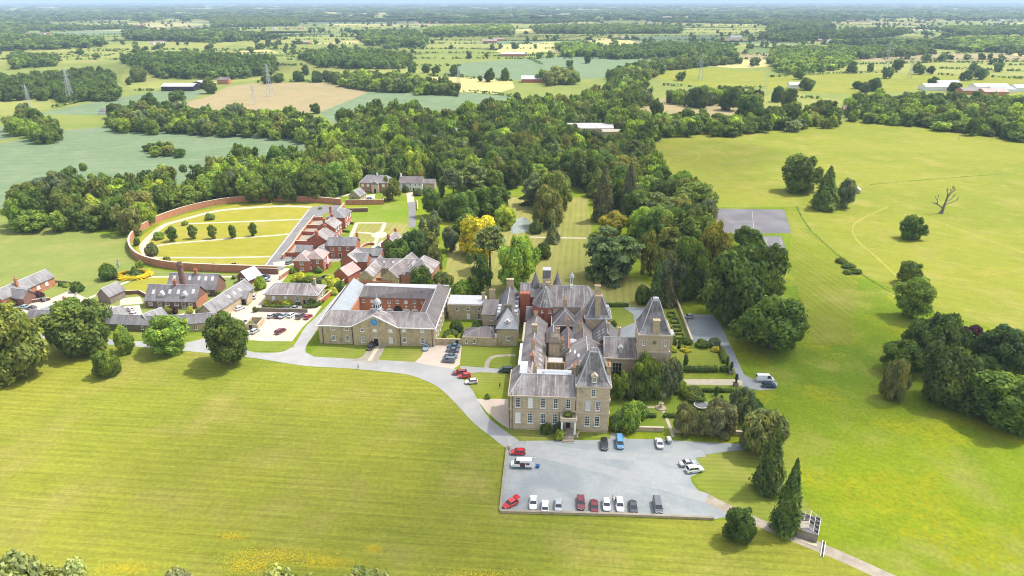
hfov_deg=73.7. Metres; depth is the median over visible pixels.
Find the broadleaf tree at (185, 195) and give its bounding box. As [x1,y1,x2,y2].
[174,185,201,206]
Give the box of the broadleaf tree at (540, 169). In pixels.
[527,163,547,178]
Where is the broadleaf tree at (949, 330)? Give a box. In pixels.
[908,311,974,372]
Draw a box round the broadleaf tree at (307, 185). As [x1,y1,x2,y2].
[294,167,329,198]
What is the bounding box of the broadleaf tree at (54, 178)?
[38,169,72,200]
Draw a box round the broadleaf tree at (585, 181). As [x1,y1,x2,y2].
[579,170,594,191]
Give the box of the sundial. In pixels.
[655,401,665,410]
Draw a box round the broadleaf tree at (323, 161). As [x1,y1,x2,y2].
[316,154,335,166]
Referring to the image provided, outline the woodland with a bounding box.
[0,53,1023,231]
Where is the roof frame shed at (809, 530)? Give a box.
[794,511,820,546]
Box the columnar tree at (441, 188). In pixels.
[438,181,444,197]
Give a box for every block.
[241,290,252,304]
[315,278,450,346]
[349,187,366,199]
[519,283,542,324]
[546,324,559,356]
[551,298,574,332]
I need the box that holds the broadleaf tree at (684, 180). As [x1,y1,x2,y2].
[677,177,690,186]
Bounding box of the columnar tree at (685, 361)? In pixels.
[683,354,688,365]
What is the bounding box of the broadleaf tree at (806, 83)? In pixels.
[798,77,815,89]
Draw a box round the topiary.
[115,266,153,280]
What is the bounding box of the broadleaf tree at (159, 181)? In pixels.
[142,179,162,189]
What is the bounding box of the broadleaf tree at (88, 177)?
[78,173,93,192]
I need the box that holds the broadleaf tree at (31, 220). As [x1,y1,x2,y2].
[7,208,47,232]
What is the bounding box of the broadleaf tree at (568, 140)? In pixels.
[560,135,582,150]
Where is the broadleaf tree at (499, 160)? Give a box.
[490,156,504,170]
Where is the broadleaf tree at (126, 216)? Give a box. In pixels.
[108,196,142,235]
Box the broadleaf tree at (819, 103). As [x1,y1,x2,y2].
[805,99,825,113]
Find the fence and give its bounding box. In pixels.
[55,280,77,295]
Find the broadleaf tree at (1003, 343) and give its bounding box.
[969,323,1023,375]
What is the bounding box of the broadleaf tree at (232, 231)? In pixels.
[228,224,236,237]
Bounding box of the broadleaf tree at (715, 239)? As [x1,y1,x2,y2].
[698,220,733,263]
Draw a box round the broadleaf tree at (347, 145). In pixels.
[328,141,351,150]
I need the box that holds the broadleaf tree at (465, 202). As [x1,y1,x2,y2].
[448,189,480,220]
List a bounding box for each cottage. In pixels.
[0,269,55,302]
[98,109,106,114]
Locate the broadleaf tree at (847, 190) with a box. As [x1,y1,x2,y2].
[837,177,857,208]
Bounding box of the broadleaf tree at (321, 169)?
[303,163,327,180]
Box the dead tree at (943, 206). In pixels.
[932,186,957,213]
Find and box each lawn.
[0,338,871,575]
[38,327,201,339]
[123,277,168,295]
[136,203,318,264]
[246,341,293,351]
[310,344,367,358]
[349,222,407,247]
[380,346,423,361]
[446,197,650,306]
[461,346,515,367]
[469,373,507,395]
[510,430,555,438]
[578,433,610,438]
[610,307,634,329]
[612,385,742,429]
[663,308,718,354]
[671,349,720,367]
[693,451,815,542]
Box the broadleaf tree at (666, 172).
[651,165,672,180]
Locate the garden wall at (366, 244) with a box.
[360,242,374,247]
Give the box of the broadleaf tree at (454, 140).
[453,137,470,146]
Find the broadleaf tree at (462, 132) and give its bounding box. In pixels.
[456,130,468,139]
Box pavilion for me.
[495,304,519,345]
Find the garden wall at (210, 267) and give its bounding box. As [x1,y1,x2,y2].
[127,195,341,272]
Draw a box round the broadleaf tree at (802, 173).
[781,153,824,193]
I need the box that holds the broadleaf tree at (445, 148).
[428,139,458,159]
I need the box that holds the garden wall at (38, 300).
[32,297,50,302]
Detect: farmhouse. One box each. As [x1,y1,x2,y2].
[217,77,230,83]
[483,39,496,42]
[787,82,799,87]
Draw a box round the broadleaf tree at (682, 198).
[672,193,691,207]
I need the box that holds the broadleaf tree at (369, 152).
[366,148,389,162]
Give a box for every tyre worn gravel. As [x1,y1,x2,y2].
[513,443,707,501]
[524,441,705,460]
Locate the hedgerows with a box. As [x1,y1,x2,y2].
[0,22,1023,107]
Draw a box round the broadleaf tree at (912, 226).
[899,214,928,239]
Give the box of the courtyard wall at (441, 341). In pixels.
[436,338,461,344]
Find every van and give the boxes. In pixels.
[441,356,455,362]
[498,366,512,372]
[511,457,535,468]
[615,433,624,448]
[652,495,663,513]
[755,373,773,381]
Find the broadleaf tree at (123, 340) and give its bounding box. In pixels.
[113,324,134,355]
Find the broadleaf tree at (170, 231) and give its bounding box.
[164,226,177,240]
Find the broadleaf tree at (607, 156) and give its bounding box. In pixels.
[594,149,619,165]
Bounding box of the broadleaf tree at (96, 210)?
[91,200,110,218]
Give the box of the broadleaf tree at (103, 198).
[95,196,110,201]
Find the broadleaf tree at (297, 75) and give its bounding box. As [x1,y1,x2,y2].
[292,70,303,81]
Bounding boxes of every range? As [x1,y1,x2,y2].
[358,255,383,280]
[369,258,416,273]
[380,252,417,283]
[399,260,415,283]
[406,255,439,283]
[495,278,519,324]
[518,333,545,368]
[522,310,547,345]
[558,326,572,360]
[565,336,606,369]
[572,307,591,339]
[592,317,617,343]
[602,325,636,381]
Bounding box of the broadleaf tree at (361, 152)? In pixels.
[351,147,372,175]
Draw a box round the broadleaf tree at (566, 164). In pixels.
[563,162,588,184]
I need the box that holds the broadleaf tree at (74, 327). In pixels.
[35,296,112,358]
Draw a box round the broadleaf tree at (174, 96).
[168,90,186,102]
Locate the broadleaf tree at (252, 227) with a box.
[248,222,257,235]
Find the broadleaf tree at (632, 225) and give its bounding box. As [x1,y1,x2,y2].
[627,206,649,234]
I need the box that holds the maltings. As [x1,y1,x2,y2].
[167,268,225,295]
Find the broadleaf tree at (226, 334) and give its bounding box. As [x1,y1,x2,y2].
[201,309,249,364]
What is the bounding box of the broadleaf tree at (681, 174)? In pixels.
[668,169,692,180]
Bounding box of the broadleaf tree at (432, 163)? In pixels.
[424,147,445,179]
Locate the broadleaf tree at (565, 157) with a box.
[559,150,574,170]
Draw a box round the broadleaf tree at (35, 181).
[27,176,44,185]
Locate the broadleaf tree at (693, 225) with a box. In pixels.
[677,215,714,239]
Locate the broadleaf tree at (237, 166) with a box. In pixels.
[232,163,246,169]
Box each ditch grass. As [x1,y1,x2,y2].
[796,206,842,257]
[861,273,895,294]
[870,172,1022,184]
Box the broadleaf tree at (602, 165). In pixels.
[591,160,609,170]
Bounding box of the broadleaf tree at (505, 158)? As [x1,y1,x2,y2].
[485,151,508,162]
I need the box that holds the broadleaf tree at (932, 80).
[927,76,939,82]
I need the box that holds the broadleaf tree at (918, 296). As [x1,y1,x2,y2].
[892,275,937,318]
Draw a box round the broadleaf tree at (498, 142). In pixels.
[493,137,512,147]
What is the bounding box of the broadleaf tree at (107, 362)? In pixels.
[90,349,121,376]
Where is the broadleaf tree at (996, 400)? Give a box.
[955,368,1023,436]
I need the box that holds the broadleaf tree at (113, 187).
[107,184,122,196]
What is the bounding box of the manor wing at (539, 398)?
[508,361,576,442]
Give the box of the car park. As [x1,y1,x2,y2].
[502,433,742,518]
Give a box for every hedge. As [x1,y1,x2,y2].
[262,304,297,307]
[302,292,327,308]
[607,302,628,306]
[647,413,656,417]
[663,412,675,418]
[667,311,675,317]
[670,317,678,323]
[671,325,681,331]
[674,332,684,338]
[683,364,718,372]
[701,387,733,392]
[719,347,724,363]
[719,365,730,372]
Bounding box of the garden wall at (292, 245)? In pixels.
[282,215,314,258]
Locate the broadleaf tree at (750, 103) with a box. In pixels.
[734,94,764,117]
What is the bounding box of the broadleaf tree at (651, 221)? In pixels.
[636,208,667,242]
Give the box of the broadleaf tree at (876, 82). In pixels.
[868,77,881,90]
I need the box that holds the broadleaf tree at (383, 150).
[371,146,390,160]
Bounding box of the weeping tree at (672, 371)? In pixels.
[660,356,683,395]
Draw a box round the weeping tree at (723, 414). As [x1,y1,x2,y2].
[706,396,738,439]
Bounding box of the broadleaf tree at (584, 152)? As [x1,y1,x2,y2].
[568,148,589,168]
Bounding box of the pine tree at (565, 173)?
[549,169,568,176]
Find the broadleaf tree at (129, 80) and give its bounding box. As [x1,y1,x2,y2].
[125,76,132,84]
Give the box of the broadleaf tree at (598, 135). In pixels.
[588,130,604,142]
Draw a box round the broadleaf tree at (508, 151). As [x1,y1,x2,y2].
[498,146,514,157]
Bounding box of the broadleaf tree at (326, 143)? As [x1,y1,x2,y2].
[321,138,340,147]
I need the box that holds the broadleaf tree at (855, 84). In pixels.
[852,81,861,88]
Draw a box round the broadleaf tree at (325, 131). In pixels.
[316,130,335,138]
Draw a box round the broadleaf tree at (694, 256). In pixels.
[667,236,709,300]
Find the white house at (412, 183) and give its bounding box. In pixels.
[399,173,424,190]
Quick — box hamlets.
[26,12,1016,43]
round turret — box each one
[531,271,539,287]
[553,271,561,284]
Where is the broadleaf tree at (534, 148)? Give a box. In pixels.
[516,142,540,162]
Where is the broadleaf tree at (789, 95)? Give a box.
[780,88,797,105]
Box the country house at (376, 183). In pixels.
[359,173,393,192]
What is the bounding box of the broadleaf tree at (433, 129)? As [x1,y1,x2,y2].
[426,122,442,134]
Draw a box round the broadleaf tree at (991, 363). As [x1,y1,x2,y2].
[977,354,1001,373]
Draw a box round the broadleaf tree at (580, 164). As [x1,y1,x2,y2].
[569,149,598,187]
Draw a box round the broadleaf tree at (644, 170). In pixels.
[640,168,649,175]
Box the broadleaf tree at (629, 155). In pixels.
[614,150,630,156]
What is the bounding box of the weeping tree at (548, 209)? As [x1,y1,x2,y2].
[532,184,563,228]
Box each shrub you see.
[6,299,17,305]
[35,291,44,298]
[69,281,84,292]
[98,262,117,280]
[133,237,139,245]
[135,260,143,267]
[144,241,158,255]
[153,231,164,239]
[163,306,171,313]
[172,307,177,313]
[186,306,193,313]
[204,213,214,219]
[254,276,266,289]
[281,299,291,304]
[289,267,296,273]
[291,271,304,281]
[302,275,313,282]
[307,299,315,304]
[311,276,323,283]
[314,267,322,272]
[321,276,339,287]
[325,287,337,295]
[333,280,345,291]
[402,184,408,192]
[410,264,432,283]
[413,188,422,195]
[432,270,453,286]
[438,201,453,220]
[442,329,458,337]
[449,279,477,294]
[449,319,463,331]
[472,319,483,326]
[529,219,542,233]
[537,242,551,258]
[540,423,552,434]
[553,422,560,432]
[555,429,564,440]
[609,413,622,431]
[616,400,640,433]
[634,400,648,419]
[635,284,649,304]
[656,390,666,398]
[672,345,677,352]
[675,378,686,393]
[680,345,691,352]
[681,337,692,344]
[681,385,705,402]
[695,339,709,347]
[709,337,720,346]
[711,346,719,352]
[745,396,763,410]
[835,257,847,263]
[841,262,856,268]
[843,270,851,274]
[850,268,861,273]
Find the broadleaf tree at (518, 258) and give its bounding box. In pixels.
[497,234,541,291]
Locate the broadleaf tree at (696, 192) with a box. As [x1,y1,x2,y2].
[671,181,719,209]
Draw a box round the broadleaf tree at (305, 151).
[304,146,319,154]
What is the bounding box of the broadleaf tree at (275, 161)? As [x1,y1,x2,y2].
[269,156,291,165]
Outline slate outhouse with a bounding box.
[42,296,65,309]
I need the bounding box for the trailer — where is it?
[666,436,671,442]
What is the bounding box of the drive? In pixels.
[40,291,518,446]
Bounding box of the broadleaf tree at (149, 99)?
[139,92,157,105]
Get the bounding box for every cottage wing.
[10,288,35,305]
[423,179,436,188]
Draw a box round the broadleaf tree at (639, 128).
[630,124,649,137]
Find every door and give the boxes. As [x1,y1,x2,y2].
[372,337,379,345]
[565,422,570,427]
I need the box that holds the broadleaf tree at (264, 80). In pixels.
[260,73,272,83]
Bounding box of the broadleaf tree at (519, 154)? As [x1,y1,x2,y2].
[509,146,536,164]
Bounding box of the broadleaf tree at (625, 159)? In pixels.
[616,155,636,165]
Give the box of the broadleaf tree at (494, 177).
[482,169,505,188]
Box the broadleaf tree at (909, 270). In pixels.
[896,260,923,282]
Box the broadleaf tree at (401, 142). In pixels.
[389,134,411,152]
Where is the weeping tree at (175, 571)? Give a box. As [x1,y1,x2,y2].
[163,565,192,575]
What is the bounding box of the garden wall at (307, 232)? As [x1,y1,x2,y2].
[302,231,313,234]
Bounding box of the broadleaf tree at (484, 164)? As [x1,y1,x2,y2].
[470,159,490,182]
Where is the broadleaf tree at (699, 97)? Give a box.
[689,86,708,107]
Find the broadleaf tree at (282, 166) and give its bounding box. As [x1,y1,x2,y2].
[274,158,301,177]
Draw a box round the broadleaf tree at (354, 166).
[338,155,363,185]
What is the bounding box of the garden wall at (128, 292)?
[125,290,145,296]
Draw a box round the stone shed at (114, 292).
[96,281,125,303]
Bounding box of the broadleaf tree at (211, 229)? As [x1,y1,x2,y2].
[207,224,216,238]
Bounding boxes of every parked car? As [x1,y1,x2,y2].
[17,304,29,308]
[26,305,36,309]
[125,306,133,311]
[234,305,245,310]
[249,328,259,333]
[267,313,275,317]
[274,328,286,334]
[278,313,287,318]
[285,260,293,264]
[286,312,296,317]
[295,312,305,318]
[303,314,312,318]
[366,341,375,349]
[422,343,429,350]
[443,353,457,357]
[446,347,459,352]
[447,343,460,347]
[452,369,466,374]
[458,372,470,378]
[465,378,477,384]
[502,494,519,508]
[510,447,525,455]
[529,495,537,509]
[541,500,549,511]
[554,498,562,510]
[576,494,585,509]
[589,499,598,511]
[600,437,608,449]
[602,497,610,510]
[615,496,623,511]
[628,499,637,512]
[655,438,663,448]
[678,458,697,467]
[684,314,694,318]
[685,464,703,473]
[761,381,776,388]
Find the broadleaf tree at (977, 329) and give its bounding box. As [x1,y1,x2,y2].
[961,324,983,346]
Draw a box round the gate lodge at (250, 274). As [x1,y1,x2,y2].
[235,266,261,283]
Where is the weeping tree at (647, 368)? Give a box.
[628,350,662,402]
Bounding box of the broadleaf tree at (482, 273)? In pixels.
[466,252,493,298]
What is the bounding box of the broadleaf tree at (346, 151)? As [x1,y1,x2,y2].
[330,144,350,157]
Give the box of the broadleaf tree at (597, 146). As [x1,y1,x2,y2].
[585,138,604,152]
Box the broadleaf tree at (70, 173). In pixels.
[60,162,87,187]
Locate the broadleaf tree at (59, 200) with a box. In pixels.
[47,187,74,224]
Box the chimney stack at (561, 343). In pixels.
[560,337,562,349]
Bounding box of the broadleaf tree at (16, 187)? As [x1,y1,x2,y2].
[5,182,37,200]
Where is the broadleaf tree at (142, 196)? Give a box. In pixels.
[123,190,153,211]
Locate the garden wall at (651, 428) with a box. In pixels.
[620,426,663,431]
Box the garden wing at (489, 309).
[481,288,499,327]
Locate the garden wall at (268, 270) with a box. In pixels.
[256,267,278,273]
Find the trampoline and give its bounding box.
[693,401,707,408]
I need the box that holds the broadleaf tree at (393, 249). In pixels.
[383,238,410,258]
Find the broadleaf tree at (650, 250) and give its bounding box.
[637,227,668,275]
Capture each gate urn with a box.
[728,361,733,374]
[733,373,738,386]
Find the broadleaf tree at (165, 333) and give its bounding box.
[142,314,189,355]
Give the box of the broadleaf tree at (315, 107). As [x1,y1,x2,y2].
[309,103,320,113]
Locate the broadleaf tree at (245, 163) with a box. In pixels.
[238,160,248,166]
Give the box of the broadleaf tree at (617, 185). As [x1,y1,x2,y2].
[610,177,624,209]
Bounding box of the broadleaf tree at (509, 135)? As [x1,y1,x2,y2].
[506,131,518,139]
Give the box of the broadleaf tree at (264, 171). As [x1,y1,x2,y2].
[257,168,268,175]
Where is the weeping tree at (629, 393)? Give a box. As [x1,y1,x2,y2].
[623,371,639,400]
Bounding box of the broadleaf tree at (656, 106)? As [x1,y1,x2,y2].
[650,98,663,115]
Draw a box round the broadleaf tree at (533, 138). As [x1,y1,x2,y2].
[525,129,537,143]
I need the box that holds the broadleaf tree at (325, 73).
[322,70,329,80]
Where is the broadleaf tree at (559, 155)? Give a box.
[553,152,562,161]
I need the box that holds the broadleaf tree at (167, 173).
[151,164,176,182]
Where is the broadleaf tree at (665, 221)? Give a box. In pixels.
[656,214,671,230]
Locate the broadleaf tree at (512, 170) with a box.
[501,159,523,188]
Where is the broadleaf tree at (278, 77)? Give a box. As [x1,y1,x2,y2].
[273,73,283,82]
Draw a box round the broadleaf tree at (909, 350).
[879,338,925,373]
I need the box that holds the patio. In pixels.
[371,231,386,237]
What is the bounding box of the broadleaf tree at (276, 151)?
[266,144,289,163]
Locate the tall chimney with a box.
[176,261,186,284]
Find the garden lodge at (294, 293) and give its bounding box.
[262,277,325,304]
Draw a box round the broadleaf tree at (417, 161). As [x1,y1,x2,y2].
[404,150,430,177]
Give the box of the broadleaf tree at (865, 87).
[859,82,870,92]
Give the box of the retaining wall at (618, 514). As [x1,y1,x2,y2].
[500,509,713,519]
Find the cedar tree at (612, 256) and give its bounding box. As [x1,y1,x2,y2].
[583,225,645,288]
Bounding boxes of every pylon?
[22,85,32,106]
[60,67,73,100]
[262,64,274,95]
[698,54,706,79]
[882,43,895,69]
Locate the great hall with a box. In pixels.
[543,273,594,313]
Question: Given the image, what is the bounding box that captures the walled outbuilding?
[462,327,496,345]
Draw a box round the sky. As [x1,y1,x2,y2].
[0,0,1023,1]
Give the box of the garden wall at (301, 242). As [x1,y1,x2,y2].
[295,240,306,244]
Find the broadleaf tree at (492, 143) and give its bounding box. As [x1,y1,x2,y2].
[487,141,496,148]
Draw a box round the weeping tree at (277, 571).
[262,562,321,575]
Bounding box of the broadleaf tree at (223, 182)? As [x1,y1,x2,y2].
[213,172,237,198]
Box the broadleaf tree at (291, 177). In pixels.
[286,172,301,195]
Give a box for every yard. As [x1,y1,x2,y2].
[13,291,141,314]
[120,296,143,304]
[231,305,249,318]
[247,306,321,340]
[262,272,279,286]
[273,261,293,266]
[290,216,340,261]
[353,346,384,362]
[363,194,374,199]
[406,192,413,202]
[415,345,461,368]
[460,366,504,372]
[477,399,508,428]
[617,307,644,336]
[686,315,777,389]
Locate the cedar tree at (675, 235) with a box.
[656,227,686,252]
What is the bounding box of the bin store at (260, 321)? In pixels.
[244,317,264,329]
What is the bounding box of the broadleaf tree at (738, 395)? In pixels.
[729,386,757,421]
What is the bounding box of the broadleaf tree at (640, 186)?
[636,183,646,191]
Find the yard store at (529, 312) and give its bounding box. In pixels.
[525,306,532,320]
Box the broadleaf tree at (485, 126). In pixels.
[478,121,496,133]
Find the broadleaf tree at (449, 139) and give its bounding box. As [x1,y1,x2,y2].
[432,135,453,144]
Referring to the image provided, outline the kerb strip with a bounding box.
[265,209,309,264]
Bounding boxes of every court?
[717,209,790,232]
[763,236,784,247]
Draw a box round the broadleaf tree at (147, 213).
[126,201,155,223]
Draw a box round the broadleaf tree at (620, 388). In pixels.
[610,369,629,398]
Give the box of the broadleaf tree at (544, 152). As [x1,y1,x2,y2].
[536,149,552,161]
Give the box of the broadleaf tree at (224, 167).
[211,162,232,195]
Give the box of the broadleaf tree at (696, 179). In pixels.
[685,176,699,182]
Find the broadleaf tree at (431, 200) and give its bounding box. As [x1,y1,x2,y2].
[420,187,441,213]
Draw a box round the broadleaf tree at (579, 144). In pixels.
[566,141,588,149]
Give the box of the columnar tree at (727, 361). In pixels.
[725,356,728,365]
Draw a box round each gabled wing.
[107,305,128,313]
[141,307,167,320]
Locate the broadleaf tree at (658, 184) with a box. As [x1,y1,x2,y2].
[648,176,665,192]
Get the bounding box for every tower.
[542,267,550,284]
[575,344,611,432]
[584,284,611,329]
[634,295,674,362]
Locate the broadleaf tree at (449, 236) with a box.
[441,225,457,250]
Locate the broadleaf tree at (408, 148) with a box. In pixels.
[405,145,423,152]
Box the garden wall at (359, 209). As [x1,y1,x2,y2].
[345,208,367,211]
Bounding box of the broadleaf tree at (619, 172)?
[609,165,626,180]
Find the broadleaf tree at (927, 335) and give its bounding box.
[901,326,932,373]
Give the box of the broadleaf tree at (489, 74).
[484,67,494,81]
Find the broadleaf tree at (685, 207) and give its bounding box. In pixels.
[670,201,694,211]
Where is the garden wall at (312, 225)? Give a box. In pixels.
[307,224,319,227]
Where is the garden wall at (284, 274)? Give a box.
[279,266,293,279]
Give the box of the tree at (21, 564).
[0,548,42,575]
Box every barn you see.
[160,83,200,90]
[192,80,215,88]
[196,279,254,314]
[501,52,524,56]
[521,76,544,82]
[567,123,613,131]
[601,129,619,136]
[918,83,949,90]
[936,80,959,82]
[955,87,986,94]
[968,83,1008,86]
[978,88,1008,95]
[987,86,1016,92]
[1009,84,1023,91]
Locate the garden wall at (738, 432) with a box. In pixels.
[673,427,743,435]
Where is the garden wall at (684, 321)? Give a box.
[676,299,692,340]
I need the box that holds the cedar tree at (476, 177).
[456,162,488,191]
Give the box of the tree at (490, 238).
[472,225,504,266]
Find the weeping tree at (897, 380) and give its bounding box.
[877,357,912,401]
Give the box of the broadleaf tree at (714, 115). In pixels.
[711,113,726,119]
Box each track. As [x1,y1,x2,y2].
[705,494,894,575]
[852,206,897,276]
[852,207,895,275]
[894,209,1021,252]
[895,208,1022,251]
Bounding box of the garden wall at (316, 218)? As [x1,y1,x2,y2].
[313,217,322,220]
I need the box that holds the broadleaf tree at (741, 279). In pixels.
[701,240,791,328]
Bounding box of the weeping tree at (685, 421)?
[672,401,698,438]
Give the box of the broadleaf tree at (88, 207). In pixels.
[81,204,94,224]
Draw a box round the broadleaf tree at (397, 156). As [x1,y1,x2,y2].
[388,153,407,178]
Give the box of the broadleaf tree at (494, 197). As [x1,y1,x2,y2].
[472,184,510,215]
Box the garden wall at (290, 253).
[286,252,295,256]
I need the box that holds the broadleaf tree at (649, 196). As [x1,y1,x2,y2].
[646,192,659,199]
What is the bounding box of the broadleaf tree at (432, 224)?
[418,209,441,239]
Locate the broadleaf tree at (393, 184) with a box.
[381,176,400,201]
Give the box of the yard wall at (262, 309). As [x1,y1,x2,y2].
[256,307,307,312]
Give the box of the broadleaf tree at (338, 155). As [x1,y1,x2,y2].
[321,149,346,161]
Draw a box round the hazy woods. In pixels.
[0,2,1023,20]
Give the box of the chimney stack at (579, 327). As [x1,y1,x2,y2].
[578,321,581,333]
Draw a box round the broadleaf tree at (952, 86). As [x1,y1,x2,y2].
[947,82,962,91]
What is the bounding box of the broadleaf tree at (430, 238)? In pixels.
[423,227,438,255]
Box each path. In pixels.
[88,276,231,298]
[139,205,311,258]
[139,233,288,246]
[152,256,269,257]
[189,219,299,223]
[349,223,357,236]
[367,346,378,360]
[371,223,386,247]
[484,354,514,367]
[529,236,586,238]
[646,406,674,436]
[684,379,741,385]
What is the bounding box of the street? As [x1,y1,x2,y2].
[264,205,340,269]
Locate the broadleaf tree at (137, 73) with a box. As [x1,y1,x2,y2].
[129,65,146,81]
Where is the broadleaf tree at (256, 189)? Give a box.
[245,177,271,202]
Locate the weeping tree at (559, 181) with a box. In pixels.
[537,170,572,209]
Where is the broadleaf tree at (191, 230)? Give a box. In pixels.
[187,225,197,238]
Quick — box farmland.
[1,4,1023,63]
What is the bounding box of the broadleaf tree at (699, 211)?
[685,205,713,222]
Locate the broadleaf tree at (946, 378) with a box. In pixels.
[921,339,985,411]
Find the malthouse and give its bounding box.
[144,279,207,308]
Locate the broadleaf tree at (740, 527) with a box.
[721,506,757,545]
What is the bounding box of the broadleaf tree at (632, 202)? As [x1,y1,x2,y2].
[619,188,648,217]
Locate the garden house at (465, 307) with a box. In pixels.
[447,291,486,320]
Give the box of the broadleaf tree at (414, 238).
[402,228,425,257]
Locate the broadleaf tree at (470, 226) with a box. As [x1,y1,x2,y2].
[458,215,494,257]
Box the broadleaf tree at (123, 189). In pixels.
[119,182,149,195]
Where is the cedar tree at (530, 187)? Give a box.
[518,173,538,205]
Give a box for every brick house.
[292,250,310,271]
[295,245,315,256]
[307,223,335,248]
[307,248,329,270]
[316,213,342,236]
[317,243,329,257]
[325,205,351,228]
[325,258,331,268]
[326,232,360,257]
[333,261,360,282]
[340,248,361,266]
[347,252,371,270]
[354,247,384,257]
[381,228,401,254]
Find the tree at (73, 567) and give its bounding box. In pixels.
[38,555,88,575]
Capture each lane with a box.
[236,268,288,320]
[408,201,415,227]
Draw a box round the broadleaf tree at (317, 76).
[311,70,323,82]
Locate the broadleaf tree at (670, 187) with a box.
[663,177,681,196]
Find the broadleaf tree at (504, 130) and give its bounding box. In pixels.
[498,127,510,135]
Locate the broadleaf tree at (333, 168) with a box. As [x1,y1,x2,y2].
[324,161,353,193]
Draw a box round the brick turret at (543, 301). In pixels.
[532,286,554,327]
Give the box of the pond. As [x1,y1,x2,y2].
[510,217,529,233]
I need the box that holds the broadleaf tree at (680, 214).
[671,207,686,225]
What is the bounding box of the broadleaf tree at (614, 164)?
[609,160,628,169]
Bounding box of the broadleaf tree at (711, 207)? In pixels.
[695,198,717,222]
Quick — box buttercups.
[91,531,526,575]
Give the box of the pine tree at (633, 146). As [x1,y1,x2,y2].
[620,139,643,155]
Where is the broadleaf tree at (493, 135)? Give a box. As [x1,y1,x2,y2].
[487,130,506,142]
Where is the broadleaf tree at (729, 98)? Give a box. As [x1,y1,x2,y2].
[718,86,741,109]
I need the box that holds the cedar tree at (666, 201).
[641,191,680,210]
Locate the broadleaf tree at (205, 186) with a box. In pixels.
[194,171,222,201]
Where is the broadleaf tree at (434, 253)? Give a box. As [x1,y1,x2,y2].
[427,242,442,270]
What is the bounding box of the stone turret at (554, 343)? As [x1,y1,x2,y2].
[548,326,559,357]
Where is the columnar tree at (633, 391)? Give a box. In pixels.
[631,385,635,399]
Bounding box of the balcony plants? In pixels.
[563,411,573,417]
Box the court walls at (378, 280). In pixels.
[358,277,391,284]
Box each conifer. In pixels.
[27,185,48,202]
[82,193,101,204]
[101,217,117,230]
[126,179,141,192]
[285,162,297,182]
[418,125,429,135]
[470,120,483,133]
[516,135,529,148]
[536,132,544,139]
[545,220,560,244]
[584,167,601,196]
[590,167,615,221]
[618,161,637,215]
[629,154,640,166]
[646,260,664,305]
[663,274,677,308]
[748,420,787,498]
[768,457,803,540]
[808,166,841,210]
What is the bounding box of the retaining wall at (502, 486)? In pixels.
[499,446,507,511]
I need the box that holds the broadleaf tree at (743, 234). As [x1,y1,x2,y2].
[733,225,763,247]
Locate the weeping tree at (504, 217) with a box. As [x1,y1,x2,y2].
[494,204,515,230]
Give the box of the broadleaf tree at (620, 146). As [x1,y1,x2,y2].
[613,142,625,152]
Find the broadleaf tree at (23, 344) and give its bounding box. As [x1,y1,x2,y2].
[0,303,51,387]
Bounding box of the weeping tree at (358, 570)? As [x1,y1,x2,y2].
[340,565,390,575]
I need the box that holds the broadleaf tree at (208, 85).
[201,77,216,93]
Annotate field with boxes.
[0,41,234,66]
[0,52,1023,143]
[0,98,92,114]
[0,126,19,140]
[0,127,305,208]
[0,213,282,314]
[41,22,209,26]
[41,90,205,114]
[120,69,216,89]
[121,17,204,20]
[186,83,369,112]
[225,35,358,46]
[231,65,446,81]
[244,23,339,31]
[265,44,500,55]
[320,90,510,122]
[429,33,630,44]
[430,76,514,93]
[446,55,673,79]
[497,42,556,52]
[587,40,634,44]
[589,19,735,24]
[635,35,718,43]
[640,98,737,116]
[654,121,1023,330]
[659,68,764,87]
[708,60,770,67]
[739,53,768,59]
[761,93,842,109]
[768,74,1023,95]
[825,62,1023,76]
[857,55,1023,61]
[861,13,932,20]
[929,22,1001,26]
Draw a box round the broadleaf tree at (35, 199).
[12,188,49,227]
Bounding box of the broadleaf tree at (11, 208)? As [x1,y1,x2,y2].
[0,194,29,229]
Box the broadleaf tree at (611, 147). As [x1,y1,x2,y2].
[599,141,619,155]
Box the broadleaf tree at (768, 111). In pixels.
[758,105,783,127]
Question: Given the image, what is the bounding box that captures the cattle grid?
[820,540,825,556]
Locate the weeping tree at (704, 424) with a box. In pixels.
[696,409,714,437]
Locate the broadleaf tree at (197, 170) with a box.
[179,164,206,184]
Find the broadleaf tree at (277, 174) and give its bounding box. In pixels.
[260,170,282,181]
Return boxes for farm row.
[27,309,112,329]
[109,314,153,331]
[154,315,185,319]
[186,312,214,331]
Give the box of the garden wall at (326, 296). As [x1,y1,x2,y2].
[319,278,344,301]
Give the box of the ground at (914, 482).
[0,2,1023,575]
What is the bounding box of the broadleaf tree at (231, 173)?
[225,168,243,196]
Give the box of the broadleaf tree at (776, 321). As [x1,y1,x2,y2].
[728,294,809,350]
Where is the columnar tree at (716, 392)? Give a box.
[714,386,718,395]
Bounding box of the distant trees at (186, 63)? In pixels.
[0,8,1023,85]
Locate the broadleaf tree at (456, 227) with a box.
[451,213,476,238]
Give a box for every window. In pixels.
[515,397,520,407]
[515,412,520,422]
[527,413,532,423]
[528,397,532,407]
[540,398,545,408]
[540,413,544,423]
[552,414,557,424]
[553,398,557,408]
[566,399,570,409]
[584,416,589,426]
[585,401,590,410]
[591,389,595,397]
[594,416,599,426]
[595,401,599,410]
[612,363,621,376]
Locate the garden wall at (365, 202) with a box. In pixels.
[345,195,383,204]
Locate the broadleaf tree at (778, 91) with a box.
[771,85,784,101]
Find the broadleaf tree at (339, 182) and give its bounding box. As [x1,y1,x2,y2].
[325,171,344,192]
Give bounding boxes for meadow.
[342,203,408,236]
[784,207,858,344]
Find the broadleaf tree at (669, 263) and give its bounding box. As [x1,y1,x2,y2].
[661,247,687,302]
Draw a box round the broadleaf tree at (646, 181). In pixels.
[637,175,658,188]

